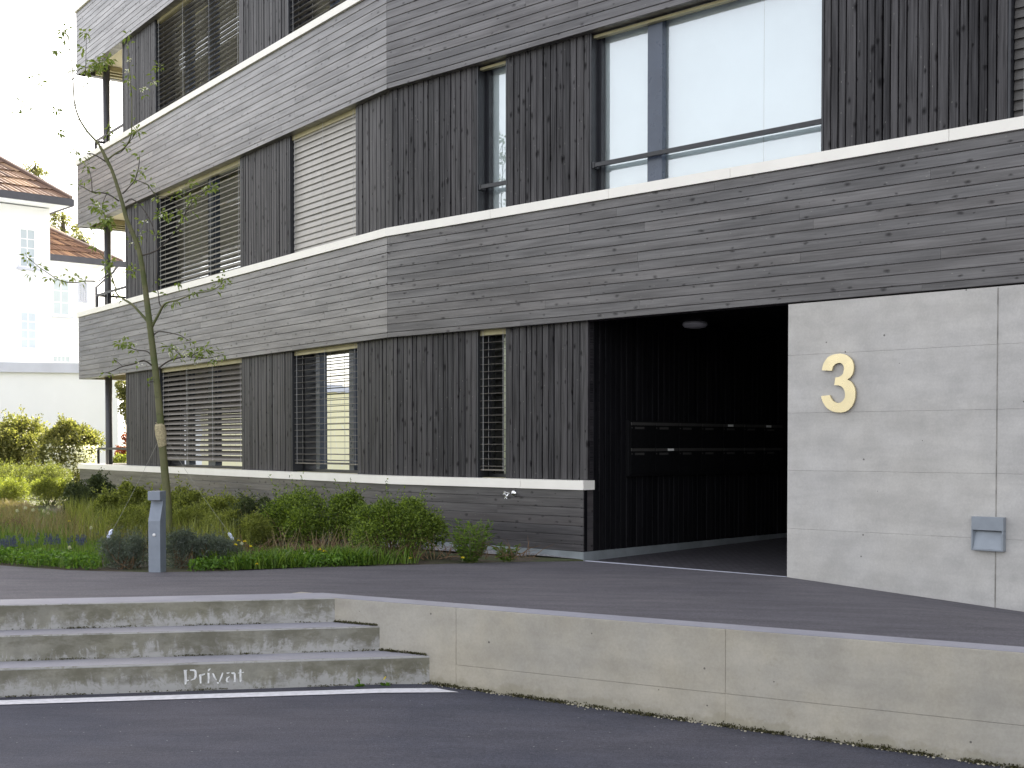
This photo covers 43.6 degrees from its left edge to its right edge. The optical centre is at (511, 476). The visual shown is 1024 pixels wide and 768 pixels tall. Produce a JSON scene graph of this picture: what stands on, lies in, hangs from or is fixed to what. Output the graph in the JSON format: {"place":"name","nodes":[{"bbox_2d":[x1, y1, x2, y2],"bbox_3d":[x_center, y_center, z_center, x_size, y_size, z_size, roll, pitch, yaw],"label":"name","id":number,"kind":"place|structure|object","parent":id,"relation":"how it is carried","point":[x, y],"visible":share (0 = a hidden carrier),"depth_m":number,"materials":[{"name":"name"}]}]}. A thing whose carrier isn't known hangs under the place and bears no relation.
{"place":"outdoors","nodes":[
{"label":"outdoors","id":0,"kind":"place"},
{"bbox_2d":[0,497,41,527],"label":"straw grass","id":1,"kind":"structure","parent":0,"point":[7,504],"depth_m":19.53,"materials":[{"name":"beige plant"}]},
{"bbox_2d":[0,0,125,445],"label":"sky","id":2,"kind":"structure","parent":0,"point":[27,27],"materials":[{"name":"white"}]},
{"bbox_2d":[0,502,296,553],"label":"dry grass","id":3,"kind":"structure","parent":0,"point":[57,515],"depth_m":15.32,"materials":[{"name":"green plant"}]},
{"bbox_2d":[0,499,582,571],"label":"garden bed","id":4,"kind":"object","parent":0,"point":[482,559],"visible":0.17,"depth_m":12.81,"materials":[{"name":"green plant"}]},
{"bbox_2d":[0,468,31,503],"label":"straw shrub","id":5,"kind":"object","parent":4,"relation":"on","point":[9,486],"visible":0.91,"depth_m":23.47,"materials":[{"name":"green plant"}]},
{"bbox_2d":[0,455,32,496],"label":"light shrub","id":6,"kind":"object","parent":4,"relation":"on","point":[7,468],"visible":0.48,"depth_m":26.25,"materials":[{"name":"green plant"}]},
{"bbox_2d":[18,459,74,498],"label":"light shrub","id":7,"kind":"object","parent":4,"relation":"on","point":[34,473],"visible":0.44,"depth_m":25.84,"materials":[{"name":"green plant"}]},
{"bbox_2d":[27,469,72,506],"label":"straw shrub","id":8,"kind":"object","parent":4,"relation":"on","point":[45,486],"visible":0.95,"depth_m":22.84,"materials":[{"name":"green plant"}]},
{"bbox_2d":[0,545,101,569],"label":"ground cover","id":9,"kind":"object","parent":4,"relation":"on","point":[75,555],"visible":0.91,"depth_m":12.08,"materials":[{"name":"green plant"}]},
{"bbox_2d":[0,505,117,568],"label":"grass","id":10,"kind":"structure","parent":4,"relation":"on","point":[62,544],"depth_m":14.29,"materials":[{"name":"green plant"}]},
{"bbox_2d":[59,467,117,513],"bbox_3d":[-6.605,0.241,19.818,0.982,0.788,0.829,1,2,29],"label":"leaved shrub","id":11,"kind":"object","parent":4,"relation":"on","point":[78,488],"visible":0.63,"depth_m":19.68,"materials":[{"name":"green plant"}]},
{"bbox_2d":[93,525,148,569],"bbox_3d":[-3.608,0.655,11.978,0.565,0.449,0.549,-1,2,-45],"label":"lavender bush","id":12,"kind":"object","parent":4,"relation":"on","point":[122,549],"visible":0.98,"depth_m":11.91,"materials":[{"name":"green plant"}]},
{"bbox_2d":[11,23,232,539],"bbox_3d":[-4.218,-2.071,13.874,2.580,5.673,0.991,0,1,0],"label":"young tree","id":13,"kind":"object","parent":4,"relation":"on","point":[160,432],"visible":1,"depth_m":13.83,"materials":[{"name":"green plant"}]},
{"bbox_2d":[94,440,158,561],"bbox_3d":[-3.885,0.209,12.941,0.043,1.221,1.942,0,1,3],"label":"guy wire","id":14,"kind":"object","parent":13,"relation":"attached to","point":[126,504],"visible":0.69,"depth_m":12.70,"materials":[{"name":"grey metal"}]},
{"bbox_2d":[165,437,234,540],"bbox_3d":[-3.328,0.108,13.550,1.154,1.108,0.042,1,2,36],"label":"guy wire","id":15,"kind":"object","parent":13,"relation":"attached to","point":[229,534],"visible":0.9,"depth_m":13.36,"materials":[{"name":"grey metal"}]},
{"bbox_2d":[90,476,155,521],"bbox_3d":[-5.101,0.352,16.997,0.930,0.725,0.896,1,2,36],"label":"shrub","id":16,"kind":"object","parent":4,"relation":"on","point":[120,496],"visible":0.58,"depth_m":16.82,"materials":[{"name":"green plant"}]},
{"bbox_2d":[105,502,148,541],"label":"feathery weed","id":17,"kind":"object","parent":4,"relation":"on","point":[132,510],"visible":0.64,"depth_m":14.54,"materials":[{"name":"green plant"}]},
{"bbox_2d":[148,491,165,571],"bbox_3d":[-3.211,0.517,11.576,0.116,0.771,0.138,0,1,9],"label":"bollard light","id":18,"kind":"object","parent":4,"relation":"on","point":[157,537],"visible":0.94,"depth_m":11.53,"materials":[{"name":"grey metal"}]},
{"bbox_2d":[61,493,259,555],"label":"tall weeds","id":19,"kind":"object","parent":4,"relation":"on","point":[80,509],"visible":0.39,"depth_m":14.64,"materials":[{"name":"green plant"}]},
{"bbox_2d":[133,471,214,514],"bbox_3d":[-4.402,0.325,16.638,0.954,0.797,0.920,1,2,37],"label":"shrub","id":20,"kind":"object","parent":4,"relation":"on","point":[182,495],"visible":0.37,"depth_m":16.49,"materials":[{"name":"green plant"}]},
{"bbox_2d":[166,524,206,568],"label":"lavender bush","id":21,"kind":"object","parent":4,"relation":"on","point":[182,545],"visible":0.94,"depth_m":11.90,"materials":[{"name":"green plant"}]},
{"bbox_2d":[172,499,213,531],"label":"feathery weed","id":22,"kind":"object","parent":4,"relation":"on","point":[196,512],"visible":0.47,"depth_m":14.48,"materials":[{"name":"green plant"}]},
{"bbox_2d":[194,524,243,558],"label":"lavender bush","id":23,"kind":"object","parent":4,"relation":"on","point":[219,543],"visible":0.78,"depth_m":11.97,"materials":[{"name":"green plant"}]},
{"bbox_2d":[196,507,248,543],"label":"feathery weed","id":24,"kind":"object","parent":4,"relation":"on","point":[231,514],"visible":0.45,"depth_m":14.07,"materials":[{"name":"green plant"}]},
{"bbox_2d":[190,485,257,515],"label":"shrub","id":25,"kind":"object","parent":4,"relation":"on","point":[218,503],"visible":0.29,"depth_m":15.41,"materials":[{"name":"green plant"}]},
{"bbox_2d":[239,506,276,550],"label":"feathery weed","id":26,"kind":"object","parent":4,"relation":"on","point":[262,527],"visible":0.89,"depth_m":13.35,"materials":[{"name":"green plant"}]},
{"bbox_2d":[226,489,297,546],"bbox_3d":[-2.758,0.469,14.198,0.945,0.671,0.846,0,1,0],"label":"leaved shrub","id":27,"kind":"object","parent":4,"relation":"on","point":[248,505],"visible":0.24,"depth_m":14.14,"materials":[{"name":"green plant"}]},
{"bbox_2d":[0,514,548,560],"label":"twig litter","id":28,"kind":"object","parent":4,"relation":"on","point":[312,544],"visible":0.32,"depth_m":12.76,"materials":[{"name":"brown plant"}]},
{"bbox_2d":[187,542,425,571],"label":"edge grass","id":29,"kind":"structure","parent":4,"relation":"on","point":[346,550],"depth_m":12.18,"materials":[{"name":"green plant"}]},
{"bbox_2d":[259,471,383,548],"bbox_3d":[-2.064,0.380,13.898,1.265,0.865,1.297,-1,2,-33],"label":"evergreen shrub","id":30,"kind":"object","parent":4,"relation":"on","point":[302,512],"visible":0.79,"depth_m":13.68,"materials":[{"name":"green plant"}]},
{"bbox_2d":[264,526,438,559],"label":"dry stalks","id":31,"kind":"object","parent":4,"relation":"on","point":[430,552],"visible":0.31,"depth_m":12.85,"materials":[{"name":"plant"}]},
{"bbox_2d":[339,478,450,558],"bbox_3d":[-1.190,0.434,13.016,1.114,0.840,1.068,0,1,-11],"label":"evergreen shrub","id":32,"kind":"object","parent":4,"relation":"on","point":[390,521],"visible":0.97,"depth_m":12.82,"materials":[{"name":"green plant"}]},
{"bbox_2d":[441,518,495,562],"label":"weed plant","id":33,"kind":"object","parent":4,"relation":"on","point":[462,538],"visible":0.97,"depth_m":12.57,"materials":[{"name":"green plant"}]},
{"bbox_2d":[382,542,576,558],"bbox_3d":[-0.586,0.806,13.914,3.080,0.027,0.499,1,2,43],"label":"gravel strip","id":34,"kind":"object","parent":4,"relation":"on","point":[487,550],"visible":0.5,"depth_m":13.76,"materials":[{"name":"grey gravel"}]},
{"bbox_2d":[491,541,520,561],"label":"weed plant","id":35,"kind":"object","parent":4,"relation":"on","point":[507,559],"visible":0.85,"depth_m":12.73,"materials":[{"name":"green plant"}]},
{"bbox_2d":[0,684,1008,767],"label":"road","id":36,"kind":"structure","parent":0,"point":[461,728],"depth_m":6.86,"materials":[{"name":"grey asphalt"}]},
{"bbox_2d":[0,594,428,696],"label":"concrete steps","id":37,"kind":"structure","parent":36,"relation":"on","point":[160,635],"depth_m":8.29,"materials":[{"name":"grey concrete"}]},
{"bbox_2d":[0,688,454,704],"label":"road marking","id":38,"kind":"object","parent":36,"relation":"on","point":[195,696],"visible":1,"depth_m":7.88,"materials":[{"name":"paint"}]},
{"bbox_2d":[354,678,364,686],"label":"step weed","id":39,"kind":"object","parent":36,"relation":"on","point":[359,684],"visible":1,"depth_m":8.20,"materials":[{"name":"green plant"}]},
{"bbox_2d":[381,676,390,685],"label":"step weed","id":40,"kind":"object","parent":36,"relation":"on","point":[386,684],"visible":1,"depth_m":8.24,"materials":[{"name":"green plant"}]},
{"bbox_2d":[0,619,1023,767],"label":"moss","id":41,"kind":"object","parent":36,"relation":"on","point":[728,725],"visible":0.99,"depth_m":7.71,"materials":[{"name":"green plant"}]},
{"bbox_2d":[422,683,1003,767],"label":"stone crumbs","id":42,"kind":"object","parent":36,"relation":"on","point":[578,705],"visible":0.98,"depth_m":7.27,"materials":[{"name":"grey gravel"}]},
{"bbox_2d":[0,561,1023,646],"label":"forecourt","id":43,"kind":"structure","parent":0,"point":[680,594],"depth_m":9.68,"materials":[{"name":"grey asphalt"}]},
{"bbox_2d":[787,284,1023,611],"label":"concrete wall","id":44,"kind":"structure","parent":43,"relation":"on","point":[905,467],"depth_m":10.57,"materials":[{"name":"grey concrete"}]},
{"bbox_2d":[821,354,856,412],"bbox_3d":[2.806,-0.800,10.989,0.325,0.505,0.022,1,2,43],"label":"house number","id":45,"kind":"object","parent":44,"relation":"attached to","point":[847,385],"visible":1,"depth_m":10.95,"materials":[{"name":"gold metal"}]},
{"bbox_2d":[971,516,1005,551],"bbox_3d":[3.764,0.454,10.112,0.257,0.268,0.054,1,2,43],"label":"wall light","id":46,"kind":"object","parent":44,"relation":"attached to","point":[988,533],"visible":1,"depth_m":10.10,"materials":[{"name":"paint"}]},
{"bbox_2d":[592,537,786,575],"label":"passage floor","id":47,"kind":"structure","parent":0,"point":[767,557],"depth_m":13.21,"materials":[{"name":"grey concrete"}]},
{"bbox_3d":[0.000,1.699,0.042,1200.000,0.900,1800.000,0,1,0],"label":"ground","id":48,"kind":"structure","parent":0,"visible":0},
{"bbox_2d":[0,404,50,491],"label":"hedge bush","id":49,"kind":"object","parent":48,"relation":"on","point":[19,433],"visible":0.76,"depth_m":28.58,"materials":[{"name":"green plant"}]},
{"bbox_2d":[19,159,50,181],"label":"tree","id":50,"kind":"object","parent":48,"relation":"on","point":[36,172],"visible":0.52,"depth_m":61.52,"materials":[{"name":"green plant"}]},
{"bbox_2d":[0,156,73,362],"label":"white house","id":51,"kind":"structure","parent":48,"relation":"on","point":[30,202],"depth_m":45.16,"materials":[{"name":"paint"}]},
{"bbox_2d":[17,227,39,270],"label":"window","id":52,"kind":"structure","parent":51,"relation":"in","point":[26,236],"depth_m":45.25,"materials":[{"name":"grey"}]},
{"bbox_2d":[17,310,40,351],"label":"window","id":53,"kind":"structure","parent":51,"relation":"in","point":[27,319],"depth_m":45.33,"materials":[{"name":"grey glass"}]},
{"bbox_2d":[0,362,124,477],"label":"white annex","id":54,"kind":"object","parent":48,"relation":"on","point":[50,391],"visible":0.31,"depth_m":39.49,"materials":[{"name":"white plaster"}]},
{"bbox_2d":[26,413,105,497],"bbox_3d":[-9.702,-0.454,28.000,1.807,1.867,1.598,0,1,0],"label":"hedge bush","id":55,"kind":"object","parent":48,"relation":"on","point":[68,443],"visible":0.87,"depth_m":27.61,"materials":[{"name":"green plant"}]},
{"bbox_2d":[50,210,81,234],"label":"tree","id":56,"kind":"object","parent":48,"relation":"on","point":[62,219],"visible":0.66,"depth_m":63.54,"materials":[{"name":"green plant"}]},
{"bbox_2d":[70,228,96,247],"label":"tree","id":57,"kind":"object","parent":48,"relation":"on","point":[80,236],"visible":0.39,"depth_m":65.65,"materials":[{"name":"green plant"}]},
{"bbox_2d":[50,225,124,362],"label":"house wing","id":58,"kind":"structure","parent":48,"relation":"on","point":[72,256],"depth_m":50.30,"materials":[{"name":"white paint"}]},
{"bbox_2d":[52,354,70,362],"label":"window","id":59,"kind":"structure","parent":58,"relation":"in","point":[55,358],"depth_m":50.17,"materials":[{"name":"grey glass"}]},
{"bbox_2d":[51,277,72,317],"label":"window","id":60,"kind":"structure","parent":58,"relation":"in","point":[60,295],"depth_m":50.11,"materials":[{"name":"grey"}]},
{"bbox_2d":[113,453,125,462],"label":"yellow green shrub","id":61,"kind":"object","parent":48,"relation":"on","point":[117,458],"visible":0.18,"depth_m":28.41,"materials":[{"name":"green plant"}]},
{"bbox_2d":[114,380,125,446],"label":"tall hedge","id":62,"kind":"object","parent":48,"relation":"on","point":[121,389],"visible":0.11,"depth_m":37.73,"materials":[{"name":"green plant"}]},
{"bbox_2d":[114,432,125,456],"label":"red flowering shrub","id":63,"kind":"object","parent":48,"relation":"on","point":[123,438],"visible":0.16,"depth_m":30.84,"materials":[{"name":"red plant"}]},
{"bbox_2d":[74,0,1023,576],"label":"apartment building","id":64,"kind":"structure","parent":48,"relation":"on","point":[474,258],"depth_m":14.09,"materials":[{"name":"wood"},{"name":"metal"},{"name":"glass"}]},
{"bbox_2d":[155,0,239,112],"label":"window","id":65,"kind":"structure","parent":64,"relation":"in","point":[197,41],"depth_m":20.21,"materials":[{"name":"metal"}]},
{"bbox_2d":[156,160,240,289],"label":"window","id":66,"kind":"structure","parent":64,"relation":"in","point":[207,246],"depth_m":20.18,"materials":[{"name":"metal"}]},
{"bbox_2d":[159,359,244,469],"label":"window","id":67,"kind":"structure","parent":64,"relation":"in","point":[202,403],"depth_m":20.02,"materials":[{"name":"metal"}]},
{"bbox_2d":[287,0,345,34],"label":"window","id":68,"kind":"structure","parent":64,"relation":"in","point":[300,12],"depth_m":17.07,"materials":[{"name":"metal"}]},
{"bbox_2d":[289,108,356,253],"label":"window","id":69,"kind":"structure","parent":64,"relation":"in","point":[322,157],"depth_m":16.59,"materials":[{"name":"metal"}]},
{"bbox_2d":[291,343,357,473],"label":"window","id":70,"kind":"structure","parent":64,"relation":"in","point":[324,381],"depth_m":16.90,"materials":[{"name":"glass"}]},
{"bbox_2d":[476,58,506,211],"bbox_3d":[-0.070,-3.689,13.927,0.740,1.821,0.214,1,2,43],"label":"window","id":71,"kind":"structure","parent":64,"relation":"in","point":[491,80],"depth_m":14.13,"materials":[{"name":"glass"}]},
{"bbox_2d":[477,328,506,477],"bbox_3d":[-0.124,-0.795,14.099,0.466,1.819,0.286,1,2,43],"label":"window","id":72,"kind":"structure","parent":64,"relation":"in","point":[486,349],"depth_m":14.20,"materials":[{"name":"metal"}]},
{"bbox_2d":[503,490,515,498],"bbox_3d":[-0.027,0.192,13.630,0.133,0.095,0.074,-1,2,-40],"label":"garden tap","id":73,"kind":"object","parent":64,"relation":"attached to","point":[513,493],"visible":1,"depth_m":13.64,"materials":[{"name":"silver metal"}]},
{"bbox_2d":[682,321,707,328],"bbox_3d":[2.018,-1.668,14.121,0.278,0.066,0.278,0,1,0],"label":"ceiling lamp","id":74,"kind":"object","parent":64,"relation":"attached to","point":[695,324],"visible":1,"depth_m":14.02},
{"bbox_2d":[625,421,782,475],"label":"letterbox bank","id":75,"kind":"structure","parent":64,"relation":"attached to","point":[657,448],"depth_m":14.40,"materials":[{"name":"paint"}]},
{"bbox_2d":[631,452,654,473],"bbox_3d":[1.396,-0.146,13.625,0.012,0.225,0.418,1,2,43],"label":"letterbox door","id":76,"kind":"structure","parent":75,"relation":"in","point":[641,462],"depth_m":13.62,"materials":[{"name":"paint"}]},
{"bbox_2d":[631,426,654,446],"bbox_3d":[1.396,-0.421,13.618,0.012,0.225,0.418,1,2,43],"label":"letterbox door","id":77,"kind":"structure","parent":75,"relation":"in","point":[641,436],"depth_m":13.61,"materials":[{"name":"paint"}]},
{"bbox_2d":[655,452,678,472],"bbox_3d":[1.691,-0.154,13.937,0.012,0.225,0.418,1,2,43],"label":"letterbox door","id":78,"kind":"structure","parent":75,"relation":"in","point":[665,462],"depth_m":13.93,"materials":[{"name":"paint"}]},
{"bbox_2d":[655,427,678,446],"bbox_3d":[1.691,-0.429,13.931,0.012,0.225,0.418,1,2,43],"label":"letterbox door","id":79,"kind":"structure","parent":75,"relation":"in","point":[664,436],"depth_m":13.92,"materials":[{"name":"paint"}]},
{"bbox_2d":[679,452,700,471],"bbox_3d":[1.986,-0.161,14.250,0.012,0.225,0.418,1,2,43],"label":"letterbox door","id":80,"kind":"structure","parent":75,"relation":"in","point":[688,461],"depth_m":14.24,"materials":[{"name":"paint"}]},
{"bbox_2d":[679,427,701,446],"bbox_3d":[1.986,-0.436,14.243,0.012,0.225,0.418,1,2,43],"label":"letterbox door","id":81,"kind":"structure","parent":75,"relation":"in","point":[688,436],"depth_m":14.23,"materials":[{"name":"paint"}]},
{"bbox_2d":[701,452,722,471],"bbox_3d":[2.281,-0.169,14.563,0.012,0.225,0.418,1,2,43],"label":"letterbox door","id":82,"kind":"structure","parent":75,"relation":"in","point":[710,461],"depth_m":14.55,"materials":[{"name":"paint"}]},
{"bbox_2d":[701,427,722,446],"bbox_3d":[2.281,-0.444,14.556,0.012,0.225,0.418,1,2,43],"label":"letterbox door","id":83,"kind":"structure","parent":75,"relation":"in","point":[711,436],"depth_m":14.55,"materials":[{"name":"paint"}]},
{"bbox_2d":[723,451,743,470],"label":"letterbox door","id":84,"kind":"structure","parent":75,"relation":"in","point":[732,461],"depth_m":14.87,"materials":[{"name":"paint"}]},
{"bbox_2d":[723,428,743,446],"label":"letterbox door","id":85,"kind":"structure","parent":75,"relation":"in","point":[732,437],"depth_m":14.86,"materials":[{"name":"paint"}]},
{"bbox_2d":[744,451,763,470],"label":"letterbox door","id":86,"kind":"structure","parent":75,"relation":"in","point":[753,460],"depth_m":15.18,"materials":[{"name":"paint"}]},
{"bbox_2d":[744,428,763,446],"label":"letterbox door","id":87,"kind":"structure","parent":75,"relation":"in","point":[753,437],"depth_m":15.18,"materials":[{"name":"paint"}]},
{"bbox_2d":[764,451,782,469],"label":"letterbox door","id":88,"kind":"structure","parent":75,"relation":"in","point":[773,460],"depth_m":15.50,"materials":[{"name":"paint"}]},
{"bbox_2d":[764,428,782,446],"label":"letterbox door","id":89,"kind":"structure","parent":75,"relation":"in","point":[772,437],"depth_m":15.49,"materials":[{"name":"paint"}]},
{"bbox_2d":[590,0,824,191],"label":"window","id":90,"kind":"structure","parent":64,"relation":"in","point":[711,86],"depth_m":12.22,"materials":[{"name":"glass"}]},
{"bbox_2d":[1007,0,1023,118],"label":"window","id":91,"kind":"structure","parent":64,"relation":"in","point":[1016,7],"depth_m":10.05,"materials":[{"name":"metal"}]},
{"bbox_2d":[283,592,1023,767],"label":"retaining wall","id":92,"kind":"structure","parent":48,"relation":"on","point":[954,700],"depth_m":7.24,"materials":[{"name":"concrete"}]}
]}

